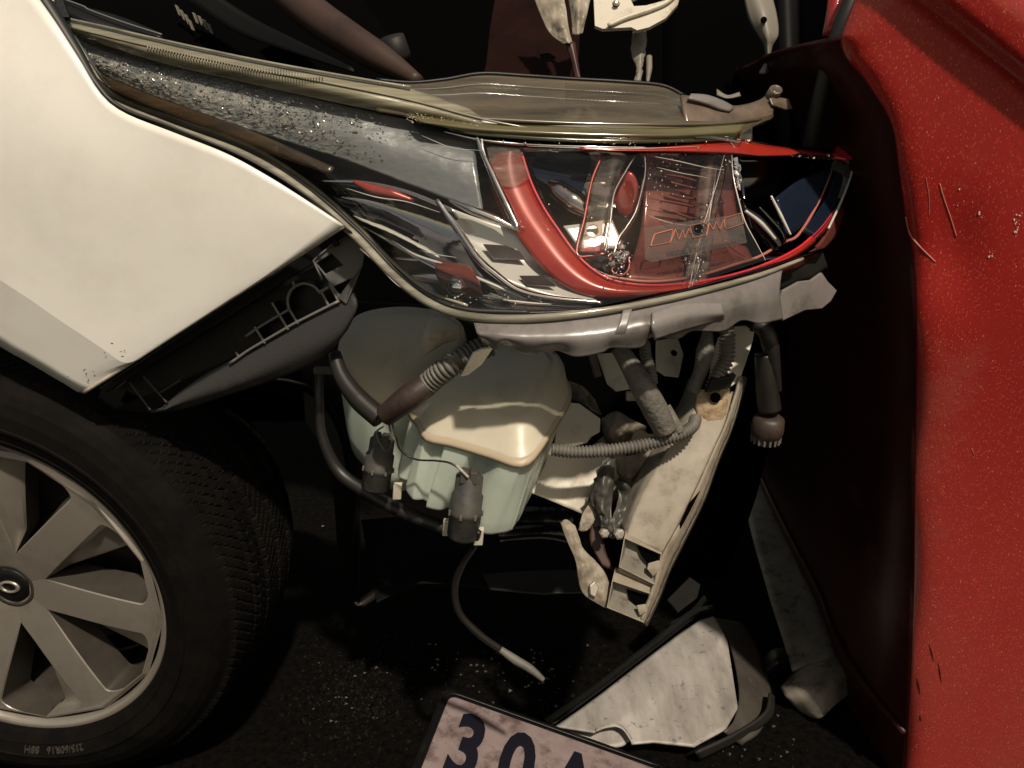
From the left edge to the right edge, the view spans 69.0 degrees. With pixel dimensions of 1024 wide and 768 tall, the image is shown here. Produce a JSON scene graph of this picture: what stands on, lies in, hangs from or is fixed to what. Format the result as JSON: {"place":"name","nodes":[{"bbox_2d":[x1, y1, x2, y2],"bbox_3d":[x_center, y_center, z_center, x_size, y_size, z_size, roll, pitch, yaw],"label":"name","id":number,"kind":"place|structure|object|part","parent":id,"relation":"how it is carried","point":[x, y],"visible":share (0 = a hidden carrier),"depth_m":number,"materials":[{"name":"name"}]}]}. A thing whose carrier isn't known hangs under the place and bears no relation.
{"place":"outdoors","nodes":[
{"label":"outdoors","id":0,"kind":"place"},
{"bbox_2d":[0,422,889,767],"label":"ground","id":1,"kind":"structure","parent":0,"point":[318,598],"depth_m":1.32,"materials":[{"name":"black asphalt"}]},
{"bbox_2d":[0,0,852,767],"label":"white car","id":2,"kind":"object","parent":1,"relation":"on","point":[502,294],"visible":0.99,"depth_m":0.85,"materials":[{"name":"paint"}]},
{"bbox_2d":[242,628,823,767],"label":"grit","id":3,"kind":"object","parent":1,"relation":"on","point":[376,712],"visible":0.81,"depth_m":1.23,"materials":[{"name":"stone"}]},
{"bbox_2d":[412,690,666,767],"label":"license plate","id":4,"kind":"object","parent":1,"relation":"on","point":[465,731],"visible":1,"depth_m":1.07,"materials":[{"name":"white metal"}]},
{"bbox_2d":[544,605,770,747],"bbox_3d":[0.296,0.500,1.223,0.466,0.041,0.233,-18,27,-40],"label":"bumper fragment","id":5,"kind":"object","parent":1,"relation":"on","point":[678,690],"visible":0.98,"depth_m":1.20,"materials":[{"name":"white plastic"}]},
{"bbox_2d":[667,577,699,612],"bbox_3d":[0.283,0.344,1.214,0.034,0.006,0.100,15,25,36],"label":"black fragment","id":6,"kind":"object","parent":1,"relation":"on","point":[683,596],"visible":1,"depth_m":1.21,"materials":[{"name":"grey plastic"}]},
{"bbox_2d":[670,595,707,623],"bbox_3d":[0.338,0.431,1.406,0.141,0.013,0.030,-19,27,-42],"label":"black strip","id":7,"kind":"object","parent":1,"relation":"on","point":[703,601],"visible":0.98,"depth_m":1.43,"materials":[{"name":"plastic"}]},
{"bbox_2d":[694,693,775,759],"bbox_3d":[0.357,0.529,1.150,0.211,0.022,0.027,-16,25,-36],"label":"trim strip","id":8,"kind":"object","parent":1,"relation":"on","point":[757,723],"depth_m":1.13,"materials":[{"name":"grey plastic"}]},
{"bbox_2d":[762,646,788,675],"bbox_3d":[0.463,0.472,1.292,0.085,0.041,0.037,-17,26,-39],"label":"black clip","id":9,"kind":"object","parent":1,"relation":"on","point":[776,660],"visible":1,"depth_m":1.27,"materials":[{"name":"plastic"}]},
{"bbox_2d":[748,484,835,671],"bbox_3d":[0.590,0.360,1.581,0.142,0.032,0.734,4,20,10],"label":"bumper strip","id":10,"kind":"object","parent":1,"relation":"on","point":[802,627],"visible":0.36,"depth_m":1.43,"materials":[{"name":"plastic"}]},
{"bbox_2d":[780,656,847,717],"bbox_3d":[0.527,0.488,1.243,0.197,0.057,0.084,-16,25,-37],"label":"white shard","id":11,"kind":"object","parent":1,"relation":"on","point":[818,689],"visible":0.8,"depth_m":1.20,"materials":[{"name":"plastic"}]},
{"bbox_2d":[736,0,1023,767],"bbox_3d":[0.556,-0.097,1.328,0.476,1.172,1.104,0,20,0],"label":"red car","id":12,"kind":"object","parent":1,"relation":"on","point":[892,483],"visible":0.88,"depth_m":0.89,"materials":[{"name":"paint"}]},
{"bbox_3d":[0.476,-0.038,1.385,0.262,1.023,1.025,2,20,4],"label":"door side","id":13,"kind":"part","parent":12,"relation":"part of","materials":[{"name":"red metal"}]}
]}

